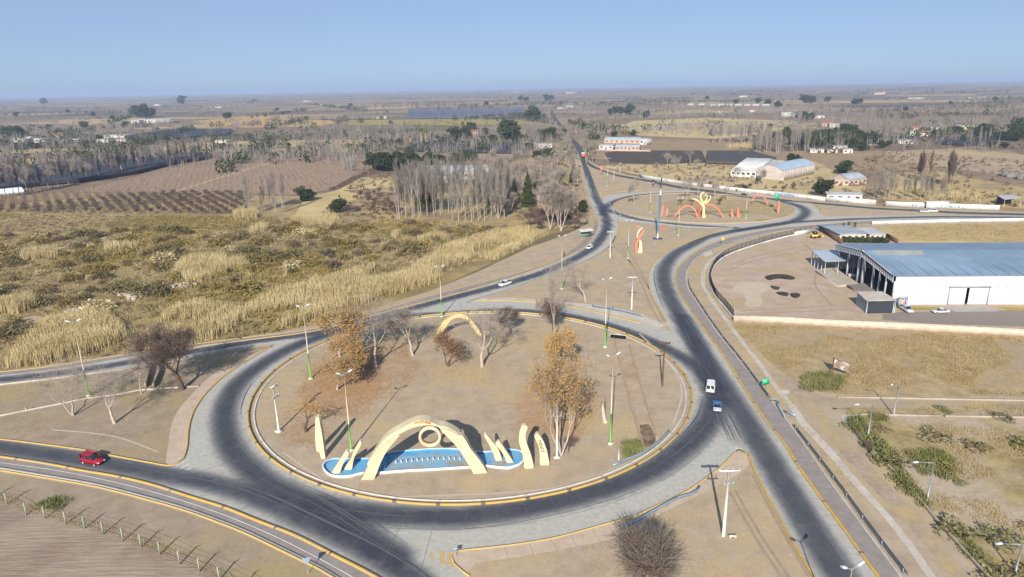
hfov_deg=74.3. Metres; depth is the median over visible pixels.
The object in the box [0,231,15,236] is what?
scrub bush
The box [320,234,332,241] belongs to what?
scrub bush
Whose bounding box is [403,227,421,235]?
scrub bush
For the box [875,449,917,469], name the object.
weed bush
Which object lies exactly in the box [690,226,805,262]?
railing
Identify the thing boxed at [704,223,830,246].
kerb
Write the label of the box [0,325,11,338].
scrub bush
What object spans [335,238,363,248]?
scrub bush
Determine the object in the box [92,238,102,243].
scrub bush
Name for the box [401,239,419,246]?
scrub bush
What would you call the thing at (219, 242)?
scrub bush
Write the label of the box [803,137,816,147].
evergreen tree
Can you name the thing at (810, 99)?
evergreen tree
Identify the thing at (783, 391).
pavement
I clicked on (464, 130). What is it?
evergreen tree
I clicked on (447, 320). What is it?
arch sculpture
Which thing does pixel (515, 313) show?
bare tree
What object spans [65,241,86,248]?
scrub bush
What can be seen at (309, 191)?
evergreen tree
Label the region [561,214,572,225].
twiggy shrub
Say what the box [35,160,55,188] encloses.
bare tree
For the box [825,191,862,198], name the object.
hut
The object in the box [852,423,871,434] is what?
green bush
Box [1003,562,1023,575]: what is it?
weed bush
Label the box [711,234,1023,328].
yard
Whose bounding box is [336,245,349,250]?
scrub bush
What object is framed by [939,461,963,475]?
weed bush
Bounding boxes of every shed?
[535,143,551,147]
[856,291,896,313]
[996,195,1021,206]
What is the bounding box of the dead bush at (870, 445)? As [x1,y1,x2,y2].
[865,441,873,451]
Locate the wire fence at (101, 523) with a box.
[0,492,239,576]
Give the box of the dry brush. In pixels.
[322,150,1023,224]
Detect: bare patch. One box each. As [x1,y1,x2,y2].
[6,316,43,333]
[53,229,226,250]
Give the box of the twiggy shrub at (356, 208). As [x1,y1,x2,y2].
[351,205,361,216]
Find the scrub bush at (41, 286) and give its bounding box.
[39,281,54,288]
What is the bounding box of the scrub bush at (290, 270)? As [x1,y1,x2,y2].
[285,266,299,274]
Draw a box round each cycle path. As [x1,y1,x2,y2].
[0,458,370,576]
[676,219,933,576]
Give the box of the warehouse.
[834,242,1023,304]
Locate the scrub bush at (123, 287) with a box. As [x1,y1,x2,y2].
[111,282,148,295]
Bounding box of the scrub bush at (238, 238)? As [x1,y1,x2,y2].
[229,234,248,241]
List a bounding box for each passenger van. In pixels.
[705,379,714,392]
[927,208,937,211]
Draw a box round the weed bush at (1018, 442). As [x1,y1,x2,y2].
[1007,434,1023,451]
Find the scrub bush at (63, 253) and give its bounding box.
[55,250,69,256]
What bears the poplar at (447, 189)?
on the rough grass at (509, 219)
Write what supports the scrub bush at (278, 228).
on the scrubland
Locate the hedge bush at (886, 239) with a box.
[879,237,890,242]
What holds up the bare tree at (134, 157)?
on the ground at (706, 145)
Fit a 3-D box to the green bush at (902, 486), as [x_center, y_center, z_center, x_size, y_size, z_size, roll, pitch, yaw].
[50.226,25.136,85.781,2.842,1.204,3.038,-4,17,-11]
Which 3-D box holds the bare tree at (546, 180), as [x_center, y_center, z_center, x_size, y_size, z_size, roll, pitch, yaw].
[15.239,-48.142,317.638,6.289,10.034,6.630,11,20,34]
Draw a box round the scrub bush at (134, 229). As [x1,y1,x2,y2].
[130,226,148,232]
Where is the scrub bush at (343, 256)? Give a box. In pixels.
[338,253,351,260]
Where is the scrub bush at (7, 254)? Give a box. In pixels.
[0,249,21,259]
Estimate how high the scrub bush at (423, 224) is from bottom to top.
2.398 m
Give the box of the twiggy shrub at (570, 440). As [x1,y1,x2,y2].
[562,434,577,452]
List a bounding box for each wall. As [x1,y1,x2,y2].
[0,365,144,384]
[0,385,198,416]
[595,149,650,151]
[609,333,657,444]
[639,174,825,200]
[733,315,1023,336]
[794,229,812,235]
[818,226,842,242]
[825,196,875,204]
[837,396,1023,401]
[847,423,989,576]
[860,413,939,416]
[872,218,1023,224]
[885,201,999,209]
[886,233,897,242]
[944,415,1023,418]
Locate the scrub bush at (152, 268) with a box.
[147,261,163,270]
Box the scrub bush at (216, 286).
[209,281,223,289]
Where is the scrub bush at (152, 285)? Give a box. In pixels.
[126,280,170,296]
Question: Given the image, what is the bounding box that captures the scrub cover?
[0,212,541,367]
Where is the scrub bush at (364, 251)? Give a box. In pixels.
[356,247,370,254]
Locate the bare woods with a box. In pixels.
[0,82,1023,170]
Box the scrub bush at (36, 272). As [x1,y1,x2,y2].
[34,269,48,274]
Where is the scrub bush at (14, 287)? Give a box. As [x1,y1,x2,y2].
[5,283,20,289]
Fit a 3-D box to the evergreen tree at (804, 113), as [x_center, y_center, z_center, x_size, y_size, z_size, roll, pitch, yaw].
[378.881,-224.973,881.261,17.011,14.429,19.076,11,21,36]
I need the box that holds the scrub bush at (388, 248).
[381,244,395,250]
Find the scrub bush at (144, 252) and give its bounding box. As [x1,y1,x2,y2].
[138,250,147,256]
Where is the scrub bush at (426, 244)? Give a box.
[407,239,436,249]
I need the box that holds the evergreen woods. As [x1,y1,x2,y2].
[0,83,1023,173]
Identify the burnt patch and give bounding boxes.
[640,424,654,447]
[765,274,794,279]
[776,292,788,295]
[790,293,800,297]
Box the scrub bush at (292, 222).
[287,219,300,225]
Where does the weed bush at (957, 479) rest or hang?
on the weedy lot
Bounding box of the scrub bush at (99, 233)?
[90,230,108,237]
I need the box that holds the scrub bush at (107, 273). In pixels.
[88,270,114,279]
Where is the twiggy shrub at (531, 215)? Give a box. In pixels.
[523,210,537,226]
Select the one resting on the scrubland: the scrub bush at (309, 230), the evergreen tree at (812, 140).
the scrub bush at (309, 230)
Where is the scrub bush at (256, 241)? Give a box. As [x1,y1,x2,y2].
[249,235,274,245]
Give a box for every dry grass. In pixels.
[0,222,1023,576]
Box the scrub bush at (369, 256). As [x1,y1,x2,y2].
[363,253,379,260]
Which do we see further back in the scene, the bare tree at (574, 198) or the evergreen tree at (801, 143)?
the evergreen tree at (801, 143)
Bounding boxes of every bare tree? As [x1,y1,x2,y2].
[0,169,6,197]
[3,161,36,192]
[3,165,13,194]
[9,159,19,194]
[12,354,96,415]
[23,159,32,191]
[31,165,35,188]
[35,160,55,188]
[35,165,41,189]
[45,158,52,187]
[50,155,57,185]
[56,153,63,185]
[56,155,87,184]
[73,157,78,182]
[76,163,91,175]
[78,364,140,423]
[80,161,84,181]
[87,153,93,174]
[93,150,98,174]
[99,156,115,171]
[103,150,128,169]
[104,147,110,171]
[114,147,119,170]
[120,320,203,390]
[121,144,127,168]
[124,340,146,393]
[127,150,151,165]
[130,144,135,165]
[148,144,163,162]
[165,141,178,159]
[181,136,186,157]
[181,141,196,156]
[195,136,210,153]
[211,132,215,148]
[318,303,362,345]
[348,289,411,367]
[372,297,424,355]
[378,318,404,340]
[414,183,436,212]
[452,297,519,366]
[488,148,498,159]
[488,189,506,218]
[493,305,521,333]
[501,154,508,167]
[501,197,509,213]
[505,191,516,212]
[507,155,514,164]
[507,161,517,192]
[511,151,520,165]
[511,176,522,204]
[515,172,524,197]
[517,150,524,162]
[518,162,527,186]
[521,171,534,187]
[528,161,538,191]
[531,154,551,171]
[532,178,543,198]
[533,179,565,229]
[535,296,562,331]
[539,169,553,177]
[539,253,566,332]
[540,163,559,174]
[541,176,549,187]
[542,258,593,301]
[545,181,574,231]
[546,157,559,167]
[549,169,561,182]
[552,152,566,163]
[555,168,567,183]
[563,188,581,213]
[564,155,577,168]
[566,148,572,164]
[566,185,595,212]
[570,168,580,183]
[571,162,576,172]
[572,172,577,186]
[573,151,580,164]
[600,518,698,576]
[628,178,639,204]
[662,151,671,164]
[680,179,696,198]
[685,149,693,162]
[694,175,704,197]
[702,172,711,181]
[711,178,719,197]
[723,181,731,199]
[729,164,742,183]
[756,170,763,182]
[759,166,766,183]
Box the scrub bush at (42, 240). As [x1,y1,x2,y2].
[33,237,52,243]
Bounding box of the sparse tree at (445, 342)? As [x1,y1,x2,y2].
[430,324,467,366]
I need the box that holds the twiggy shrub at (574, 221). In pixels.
[568,218,579,230]
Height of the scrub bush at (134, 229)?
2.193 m
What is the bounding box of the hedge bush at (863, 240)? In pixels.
[852,237,867,242]
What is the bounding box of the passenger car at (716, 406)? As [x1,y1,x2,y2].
[712,401,721,411]
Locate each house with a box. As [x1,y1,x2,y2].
[10,138,31,142]
[33,138,51,142]
[96,139,114,142]
[104,134,131,137]
[146,119,179,122]
[214,140,230,142]
[471,130,477,137]
[599,144,615,148]
[604,137,641,143]
[615,144,640,149]
[640,138,651,144]
[781,112,794,116]
[807,148,823,152]
[820,121,831,126]
[825,149,837,152]
[828,123,838,126]
[831,172,866,184]
[832,145,847,148]
[834,178,849,185]
[840,148,852,152]
[894,139,913,143]
[917,130,928,135]
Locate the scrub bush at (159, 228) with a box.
[149,223,169,231]
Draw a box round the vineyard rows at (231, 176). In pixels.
[76,156,364,193]
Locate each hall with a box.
[429,165,487,178]
[731,158,783,176]
[757,158,814,180]
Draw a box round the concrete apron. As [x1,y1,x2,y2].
[945,306,995,311]
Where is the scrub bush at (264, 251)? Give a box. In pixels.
[255,249,268,256]
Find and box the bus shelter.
[578,228,593,238]
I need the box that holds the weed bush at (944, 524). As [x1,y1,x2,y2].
[933,512,983,540]
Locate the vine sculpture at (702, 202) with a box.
[691,192,710,217]
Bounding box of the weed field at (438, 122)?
[348,119,530,124]
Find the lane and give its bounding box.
[806,391,1023,409]
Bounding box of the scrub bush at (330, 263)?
[323,259,342,268]
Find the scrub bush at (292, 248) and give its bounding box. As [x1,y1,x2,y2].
[283,247,301,253]
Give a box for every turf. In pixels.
[670,211,749,212]
[755,201,773,206]
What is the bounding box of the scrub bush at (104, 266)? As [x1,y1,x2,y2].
[92,263,111,271]
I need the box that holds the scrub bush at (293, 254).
[271,250,304,260]
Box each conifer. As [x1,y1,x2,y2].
[519,171,536,206]
[568,168,574,182]
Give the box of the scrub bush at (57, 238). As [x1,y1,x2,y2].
[49,234,65,241]
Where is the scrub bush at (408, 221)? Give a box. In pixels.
[400,218,416,225]
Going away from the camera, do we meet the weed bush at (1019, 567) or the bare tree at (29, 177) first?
the weed bush at (1019, 567)
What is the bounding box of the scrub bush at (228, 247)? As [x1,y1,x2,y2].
[220,245,237,251]
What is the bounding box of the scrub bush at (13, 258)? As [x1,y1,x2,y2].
[0,255,19,262]
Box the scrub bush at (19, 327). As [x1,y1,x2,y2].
[0,323,36,338]
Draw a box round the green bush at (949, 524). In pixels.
[937,518,961,531]
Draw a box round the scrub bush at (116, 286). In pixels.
[99,279,133,291]
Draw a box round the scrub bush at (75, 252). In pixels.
[72,248,91,254]
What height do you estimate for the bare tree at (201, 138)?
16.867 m
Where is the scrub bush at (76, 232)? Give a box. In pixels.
[64,229,91,237]
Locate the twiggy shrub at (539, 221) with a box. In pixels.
[533,215,544,228]
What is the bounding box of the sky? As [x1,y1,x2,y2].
[0,0,1023,97]
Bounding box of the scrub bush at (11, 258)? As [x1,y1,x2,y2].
[1,254,21,262]
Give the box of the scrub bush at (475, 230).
[468,226,483,232]
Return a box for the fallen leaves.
[263,332,617,459]
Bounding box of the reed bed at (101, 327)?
[0,141,996,368]
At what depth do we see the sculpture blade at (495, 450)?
93.68 m
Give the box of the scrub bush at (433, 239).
[428,234,440,240]
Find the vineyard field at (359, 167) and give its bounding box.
[74,157,366,194]
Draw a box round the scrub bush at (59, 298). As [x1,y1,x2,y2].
[51,295,73,303]
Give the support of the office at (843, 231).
on the yard at (725, 277)
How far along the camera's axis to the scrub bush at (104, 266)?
198.02 m
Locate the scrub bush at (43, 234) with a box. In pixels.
[31,232,51,238]
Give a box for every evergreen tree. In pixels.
[0,125,11,136]
[7,126,23,135]
[32,143,41,147]
[39,98,47,103]
[77,121,88,127]
[120,121,128,127]
[128,105,141,117]
[132,103,155,117]
[176,95,186,103]
[222,112,232,118]
[292,185,312,200]
[299,188,316,200]
[328,198,347,212]
[362,151,382,170]
[373,152,395,170]
[388,151,410,168]
[401,149,423,164]
[421,151,437,163]
[430,154,442,162]
[446,126,462,139]
[450,153,459,160]
[458,149,473,159]
[459,126,471,136]
[465,122,479,129]
[467,150,477,157]
[481,127,489,134]
[499,119,520,138]
[510,130,523,140]
[524,142,532,149]
[525,105,541,118]
[532,150,541,157]
[541,127,557,136]
[541,148,551,158]
[542,94,549,99]
[578,122,586,129]
[578,200,587,212]
[616,106,623,113]
[621,106,633,113]
[629,129,637,134]
[641,110,650,116]
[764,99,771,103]
[773,101,782,106]
[781,126,794,134]
[786,153,795,159]
[794,139,803,147]
[795,111,809,119]
[798,94,809,102]
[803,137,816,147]
[807,96,815,103]
[807,112,815,119]
[811,130,821,138]
[811,178,835,195]
[814,137,823,145]
[823,96,830,101]
[823,129,834,135]
[823,135,835,144]
[834,134,843,142]
[834,160,853,172]
[839,123,853,132]
[843,137,858,147]
[844,124,859,134]
[849,133,865,142]
[850,98,858,103]
[854,130,863,134]
[854,141,869,150]
[861,132,874,142]
[869,134,882,143]
[876,139,887,147]
[952,126,964,134]
[973,129,982,135]
[975,123,989,131]
[982,125,993,132]
[986,130,997,138]
[999,131,1011,139]
[999,141,1010,147]
[1007,118,1023,128]
[1008,128,1021,137]
[1010,131,1023,140]
[1012,122,1023,136]
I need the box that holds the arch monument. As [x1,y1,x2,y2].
[361,415,486,479]
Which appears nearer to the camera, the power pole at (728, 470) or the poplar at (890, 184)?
the power pole at (728, 470)
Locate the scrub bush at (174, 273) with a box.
[167,269,185,280]
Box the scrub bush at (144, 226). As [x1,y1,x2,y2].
[135,225,151,230]
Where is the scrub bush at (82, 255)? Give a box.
[72,253,91,261]
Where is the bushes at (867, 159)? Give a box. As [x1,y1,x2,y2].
[1,84,1023,164]
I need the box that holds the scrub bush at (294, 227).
[283,224,306,232]
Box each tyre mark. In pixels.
[0,260,849,576]
[3,244,827,576]
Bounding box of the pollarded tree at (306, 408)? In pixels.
[297,399,326,432]
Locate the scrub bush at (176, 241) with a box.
[167,238,186,246]
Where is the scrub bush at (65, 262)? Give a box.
[53,259,72,267]
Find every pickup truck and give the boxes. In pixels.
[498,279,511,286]
[898,304,913,312]
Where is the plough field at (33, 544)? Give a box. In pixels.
[0,505,217,576]
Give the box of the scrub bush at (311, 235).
[303,232,317,239]
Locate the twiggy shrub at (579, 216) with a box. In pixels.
[572,211,587,226]
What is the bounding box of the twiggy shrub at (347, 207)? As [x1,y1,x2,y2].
[344,203,352,210]
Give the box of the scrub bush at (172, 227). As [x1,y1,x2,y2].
[161,224,183,232]
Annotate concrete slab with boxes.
[733,282,771,306]
[841,414,858,421]
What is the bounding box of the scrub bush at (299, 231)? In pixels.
[292,227,306,234]
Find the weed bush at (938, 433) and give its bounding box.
[917,424,957,444]
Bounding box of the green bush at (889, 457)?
[871,450,901,468]
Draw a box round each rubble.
[116,283,153,299]
[162,281,197,287]
[998,171,1023,179]
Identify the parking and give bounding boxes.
[883,310,1023,326]
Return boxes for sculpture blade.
[315,414,326,458]
[315,428,318,451]
[331,448,349,473]
[344,439,361,469]
[484,432,501,460]
[495,439,512,462]
[519,423,533,468]
[534,431,548,464]
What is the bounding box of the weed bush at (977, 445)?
[962,438,995,455]
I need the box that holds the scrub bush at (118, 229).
[109,226,127,232]
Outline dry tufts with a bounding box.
[0,229,853,576]
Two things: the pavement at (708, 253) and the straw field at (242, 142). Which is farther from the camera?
the straw field at (242, 142)
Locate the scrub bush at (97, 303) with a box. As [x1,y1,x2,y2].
[80,299,117,310]
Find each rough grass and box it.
[248,188,409,221]
[340,144,590,229]
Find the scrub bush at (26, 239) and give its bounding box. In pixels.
[17,235,38,243]
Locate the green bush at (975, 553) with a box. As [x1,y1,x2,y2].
[958,545,984,561]
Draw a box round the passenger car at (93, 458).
[79,450,105,465]
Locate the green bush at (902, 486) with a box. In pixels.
[896,479,922,493]
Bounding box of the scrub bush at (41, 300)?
[31,296,55,307]
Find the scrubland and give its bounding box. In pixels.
[0,216,572,369]
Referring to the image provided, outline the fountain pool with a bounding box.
[322,448,523,477]
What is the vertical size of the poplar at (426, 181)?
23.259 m
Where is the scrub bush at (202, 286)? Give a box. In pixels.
[198,284,208,290]
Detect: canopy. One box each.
[811,250,852,273]
[816,224,836,229]
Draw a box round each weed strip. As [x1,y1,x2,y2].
[911,306,948,309]
[999,307,1023,309]
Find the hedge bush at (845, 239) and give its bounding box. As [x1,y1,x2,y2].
[841,236,855,242]
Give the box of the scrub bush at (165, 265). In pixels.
[152,260,176,270]
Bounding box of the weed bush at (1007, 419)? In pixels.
[992,412,1015,423]
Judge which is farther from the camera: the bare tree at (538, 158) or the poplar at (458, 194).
the bare tree at (538, 158)
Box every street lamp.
[65,319,91,396]
[295,303,312,379]
[335,369,353,452]
[434,265,443,316]
[601,277,611,347]
[605,352,620,445]
[625,220,632,258]
[840,561,864,576]
[854,403,872,433]
[890,384,898,413]
[913,461,933,500]
[995,542,1022,574]
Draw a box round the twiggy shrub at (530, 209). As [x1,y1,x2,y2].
[527,205,535,220]
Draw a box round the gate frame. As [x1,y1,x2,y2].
[897,296,907,306]
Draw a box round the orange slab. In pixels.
[777,200,779,212]
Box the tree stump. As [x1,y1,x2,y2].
[601,393,606,422]
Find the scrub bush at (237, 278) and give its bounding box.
[227,273,244,283]
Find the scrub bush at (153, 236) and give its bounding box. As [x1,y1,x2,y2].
[150,235,163,241]
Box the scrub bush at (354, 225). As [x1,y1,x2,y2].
[344,223,359,227]
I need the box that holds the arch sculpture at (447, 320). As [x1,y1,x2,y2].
[437,312,481,334]
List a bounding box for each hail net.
[0,152,209,188]
[126,129,231,139]
[403,142,526,152]
[405,107,524,117]
[706,150,775,163]
[936,138,998,144]
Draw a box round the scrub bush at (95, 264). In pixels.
[80,261,117,272]
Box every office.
[822,225,867,237]
[856,228,886,237]
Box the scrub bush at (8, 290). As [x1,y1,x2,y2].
[0,288,12,295]
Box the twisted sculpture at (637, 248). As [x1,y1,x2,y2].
[634,226,643,252]
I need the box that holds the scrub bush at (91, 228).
[80,227,95,233]
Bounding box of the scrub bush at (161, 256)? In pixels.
[147,251,177,262]
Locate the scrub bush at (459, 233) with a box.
[455,229,464,235]
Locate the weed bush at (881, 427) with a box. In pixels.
[871,422,894,433]
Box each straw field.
[0,139,361,164]
[195,116,336,127]
[295,190,360,216]
[339,177,410,189]
[603,160,865,195]
[617,118,796,138]
[883,170,1023,208]
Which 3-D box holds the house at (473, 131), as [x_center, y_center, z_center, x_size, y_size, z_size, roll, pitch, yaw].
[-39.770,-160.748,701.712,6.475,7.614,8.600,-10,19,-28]
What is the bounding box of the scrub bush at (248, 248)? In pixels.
[235,245,260,253]
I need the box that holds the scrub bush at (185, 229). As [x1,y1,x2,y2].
[174,227,192,234]
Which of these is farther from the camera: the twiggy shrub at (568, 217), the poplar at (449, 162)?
the poplar at (449, 162)
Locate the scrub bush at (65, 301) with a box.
[55,297,75,306]
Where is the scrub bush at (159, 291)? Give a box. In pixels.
[148,284,173,297]
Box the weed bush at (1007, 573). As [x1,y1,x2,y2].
[977,558,1023,576]
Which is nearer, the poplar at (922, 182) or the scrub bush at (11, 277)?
the scrub bush at (11, 277)
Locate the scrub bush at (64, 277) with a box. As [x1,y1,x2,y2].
[57,272,83,282]
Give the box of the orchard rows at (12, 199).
[0,188,170,204]
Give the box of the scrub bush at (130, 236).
[115,234,140,241]
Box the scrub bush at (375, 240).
[368,237,380,242]
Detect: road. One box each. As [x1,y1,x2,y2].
[0,166,1023,576]
[0,216,597,374]
[551,99,586,177]
[587,161,1023,214]
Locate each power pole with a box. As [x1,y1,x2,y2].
[270,384,283,433]
[552,403,562,458]
[607,231,614,257]
[628,276,637,309]
[659,341,669,386]
[719,467,740,536]
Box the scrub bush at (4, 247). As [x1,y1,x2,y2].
[0,243,9,250]
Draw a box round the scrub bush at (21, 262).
[1,258,25,266]
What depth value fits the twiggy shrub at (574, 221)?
241.90 m
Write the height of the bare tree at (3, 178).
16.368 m
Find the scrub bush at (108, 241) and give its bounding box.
[98,238,121,245]
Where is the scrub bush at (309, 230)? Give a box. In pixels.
[303,228,320,234]
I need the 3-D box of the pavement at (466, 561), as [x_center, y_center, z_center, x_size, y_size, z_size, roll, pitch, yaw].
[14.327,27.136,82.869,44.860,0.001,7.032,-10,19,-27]
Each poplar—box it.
[239,170,250,208]
[257,172,265,210]
[263,174,270,207]
[267,169,275,208]
[277,170,285,210]
[277,175,281,203]
[391,155,401,218]
[392,176,400,221]
[395,169,403,214]
[398,163,407,216]
[401,162,409,214]
[404,155,414,218]
[407,161,418,214]
[412,166,422,215]
[413,157,424,214]
[419,162,430,214]
[424,156,432,211]
[425,156,433,181]
[426,166,436,214]
[431,161,444,214]
[432,156,437,208]
[432,172,437,211]
[437,159,444,211]
[439,157,445,207]
[444,165,449,211]
[445,153,452,208]
[448,176,455,221]
[451,155,458,195]
[451,170,456,211]
[455,177,459,221]
[456,148,466,208]
[457,168,464,211]
[460,174,467,221]
[465,156,473,206]
[467,168,474,221]
[469,171,476,218]
[470,153,478,208]
[474,158,483,218]
[474,173,480,221]
[478,153,485,194]
[481,170,487,221]
[482,162,488,214]
[487,155,496,214]
[487,165,493,217]
[493,154,502,214]
[493,166,500,217]
[494,156,508,211]
[499,158,510,214]
[500,164,507,217]
[503,156,512,192]
[756,128,759,151]
[759,130,762,151]
[765,127,770,148]
[790,123,794,149]
[792,130,796,151]
[797,126,801,150]
[805,122,811,151]
[877,167,884,198]
[882,121,886,138]
[883,173,889,200]
[888,125,893,138]
[888,173,892,197]
[897,124,902,138]
[902,169,908,198]
[907,176,912,199]
[913,173,917,195]
[917,152,922,178]
[919,149,925,178]
[919,168,927,198]
[922,155,926,172]
[929,149,934,176]
[929,169,937,196]
[931,175,935,197]
[942,170,948,200]
[947,150,952,183]
[948,155,954,185]
[949,150,956,183]
[951,153,958,184]
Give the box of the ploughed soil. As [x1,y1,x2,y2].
[605,150,705,163]
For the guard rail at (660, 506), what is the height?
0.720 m
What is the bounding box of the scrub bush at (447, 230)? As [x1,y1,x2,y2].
[442,227,452,233]
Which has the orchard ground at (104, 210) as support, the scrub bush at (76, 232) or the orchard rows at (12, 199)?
the orchard rows at (12, 199)
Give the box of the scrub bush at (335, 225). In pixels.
[328,222,345,230]
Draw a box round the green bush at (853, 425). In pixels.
[839,419,864,432]
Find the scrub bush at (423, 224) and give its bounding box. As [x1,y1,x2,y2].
[416,221,431,227]
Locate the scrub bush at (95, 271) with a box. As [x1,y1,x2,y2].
[80,268,102,276]
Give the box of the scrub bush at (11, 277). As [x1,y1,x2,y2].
[6,275,22,281]
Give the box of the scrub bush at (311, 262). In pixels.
[305,256,328,267]
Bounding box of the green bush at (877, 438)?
[859,435,887,451]
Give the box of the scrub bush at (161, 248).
[145,243,172,253]
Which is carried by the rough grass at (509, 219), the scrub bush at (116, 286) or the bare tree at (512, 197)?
the bare tree at (512, 197)
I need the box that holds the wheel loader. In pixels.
[809,231,824,238]
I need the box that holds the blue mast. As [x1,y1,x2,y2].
[653,177,661,239]
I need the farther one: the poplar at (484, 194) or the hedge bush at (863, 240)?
the poplar at (484, 194)
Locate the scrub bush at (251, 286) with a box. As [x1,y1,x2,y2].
[221,279,262,295]
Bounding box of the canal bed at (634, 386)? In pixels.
[616,343,655,438]
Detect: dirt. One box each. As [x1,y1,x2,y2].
[0,154,1023,576]
[0,346,269,463]
[0,473,326,576]
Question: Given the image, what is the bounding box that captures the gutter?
[0,466,340,576]
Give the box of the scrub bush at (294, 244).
[286,241,301,246]
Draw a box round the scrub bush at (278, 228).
[271,224,291,232]
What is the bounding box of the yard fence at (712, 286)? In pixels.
[710,226,812,318]
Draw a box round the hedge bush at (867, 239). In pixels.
[857,237,869,242]
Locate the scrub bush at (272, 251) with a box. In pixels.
[267,249,279,255]
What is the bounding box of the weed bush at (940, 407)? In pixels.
[933,404,948,412]
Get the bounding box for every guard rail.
[592,304,642,315]
[613,430,669,465]
[625,485,699,527]
[688,278,769,397]
[771,399,784,417]
[793,424,907,574]
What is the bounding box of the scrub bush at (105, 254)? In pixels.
[99,252,110,258]
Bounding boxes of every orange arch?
[674,205,698,217]
[704,203,723,216]
[752,193,768,204]
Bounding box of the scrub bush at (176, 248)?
[161,246,190,254]
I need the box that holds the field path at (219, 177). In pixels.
[176,163,267,190]
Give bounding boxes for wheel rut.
[51,429,158,451]
[282,452,632,496]
[611,243,648,288]
[622,249,660,322]
[627,248,664,320]
[639,333,682,423]
[729,244,813,265]
[729,492,782,576]
[731,247,816,268]
[735,490,790,576]
[752,475,809,575]
[803,243,831,304]
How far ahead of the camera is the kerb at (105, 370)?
131.31 m
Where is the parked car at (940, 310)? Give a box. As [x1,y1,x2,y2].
[931,307,949,313]
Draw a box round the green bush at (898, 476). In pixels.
[885,471,913,483]
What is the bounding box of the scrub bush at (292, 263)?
[280,260,305,269]
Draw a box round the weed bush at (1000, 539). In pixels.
[974,523,1023,554]
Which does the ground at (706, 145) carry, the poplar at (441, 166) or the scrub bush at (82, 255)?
the poplar at (441, 166)
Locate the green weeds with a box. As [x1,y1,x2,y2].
[31,369,1004,576]
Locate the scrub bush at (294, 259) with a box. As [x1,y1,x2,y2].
[282,255,306,265]
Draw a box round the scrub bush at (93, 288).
[84,285,98,292]
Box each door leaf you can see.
[948,288,966,303]
[967,288,988,303]
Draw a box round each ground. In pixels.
[0,81,1023,370]
[0,193,245,216]
[659,225,669,232]
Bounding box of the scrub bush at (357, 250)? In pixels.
[351,248,363,255]
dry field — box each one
[661,198,791,216]
[732,322,1023,396]
[877,223,1023,242]
[884,148,1023,173]
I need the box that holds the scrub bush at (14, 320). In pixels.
[5,316,24,324]
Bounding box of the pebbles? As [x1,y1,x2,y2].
[1,232,822,575]
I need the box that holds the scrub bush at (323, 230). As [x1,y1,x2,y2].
[311,226,327,235]
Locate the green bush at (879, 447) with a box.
[867,439,900,459]
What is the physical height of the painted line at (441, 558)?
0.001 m
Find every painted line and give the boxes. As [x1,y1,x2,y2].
[0,462,352,576]
[171,453,190,471]
[429,551,455,566]
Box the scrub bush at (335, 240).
[326,236,345,245]
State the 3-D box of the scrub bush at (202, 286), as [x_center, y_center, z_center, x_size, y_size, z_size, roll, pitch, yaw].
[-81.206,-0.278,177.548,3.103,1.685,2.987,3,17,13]
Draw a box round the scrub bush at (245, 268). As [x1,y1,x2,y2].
[241,263,262,272]
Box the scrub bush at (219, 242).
[205,237,229,247]
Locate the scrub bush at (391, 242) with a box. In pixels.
[388,239,398,244]
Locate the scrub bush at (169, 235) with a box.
[164,234,173,239]
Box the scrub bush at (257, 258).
[242,254,272,264]
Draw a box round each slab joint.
[4,298,859,575]
[505,478,713,558]
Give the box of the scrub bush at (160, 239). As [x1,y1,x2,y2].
[155,236,165,243]
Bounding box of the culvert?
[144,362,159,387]
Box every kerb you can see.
[0,210,594,371]
[0,345,272,465]
[0,353,207,383]
[0,455,380,576]
[0,469,334,576]
[195,210,598,346]
[247,311,692,505]
[253,313,686,501]
[450,450,738,576]
[469,237,615,301]
[475,300,640,322]
[612,219,619,244]
[613,193,794,222]
[619,218,713,227]
[648,226,735,323]
[675,246,880,576]
[686,228,902,576]
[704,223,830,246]
[738,449,814,576]
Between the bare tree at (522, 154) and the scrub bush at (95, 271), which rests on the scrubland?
the scrub bush at (95, 271)
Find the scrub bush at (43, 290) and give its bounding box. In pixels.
[30,285,58,294]
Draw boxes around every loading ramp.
[815,266,858,286]
[847,283,882,292]
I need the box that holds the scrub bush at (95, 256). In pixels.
[76,254,105,263]
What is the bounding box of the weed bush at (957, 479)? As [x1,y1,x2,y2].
[951,476,969,486]
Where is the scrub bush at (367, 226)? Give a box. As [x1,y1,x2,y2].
[358,222,377,230]
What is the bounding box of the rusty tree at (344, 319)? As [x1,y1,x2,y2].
[306,303,373,356]
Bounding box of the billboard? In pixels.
[833,357,849,375]
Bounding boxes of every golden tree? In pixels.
[313,353,363,389]
[325,332,369,374]
[523,340,600,455]
[542,322,581,376]
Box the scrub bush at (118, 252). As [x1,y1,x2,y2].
[112,250,137,257]
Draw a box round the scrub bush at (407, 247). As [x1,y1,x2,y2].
[395,244,427,255]
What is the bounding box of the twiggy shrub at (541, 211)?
[533,207,547,222]
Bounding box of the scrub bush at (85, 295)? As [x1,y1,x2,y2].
[74,292,92,300]
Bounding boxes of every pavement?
[166,349,264,463]
[452,451,748,571]
[474,298,665,327]
[701,235,935,576]
[702,250,712,256]
[777,390,789,393]
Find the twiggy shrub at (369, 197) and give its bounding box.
[365,194,373,200]
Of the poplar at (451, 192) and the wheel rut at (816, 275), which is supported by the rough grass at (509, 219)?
the poplar at (451, 192)
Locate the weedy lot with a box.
[846,402,1023,576]
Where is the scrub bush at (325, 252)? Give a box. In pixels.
[319,247,334,255]
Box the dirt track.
[781,378,968,576]
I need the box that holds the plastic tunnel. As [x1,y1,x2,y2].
[0,187,23,194]
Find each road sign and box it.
[302,557,310,574]
[762,379,768,385]
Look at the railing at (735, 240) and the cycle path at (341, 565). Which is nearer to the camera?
the cycle path at (341, 565)

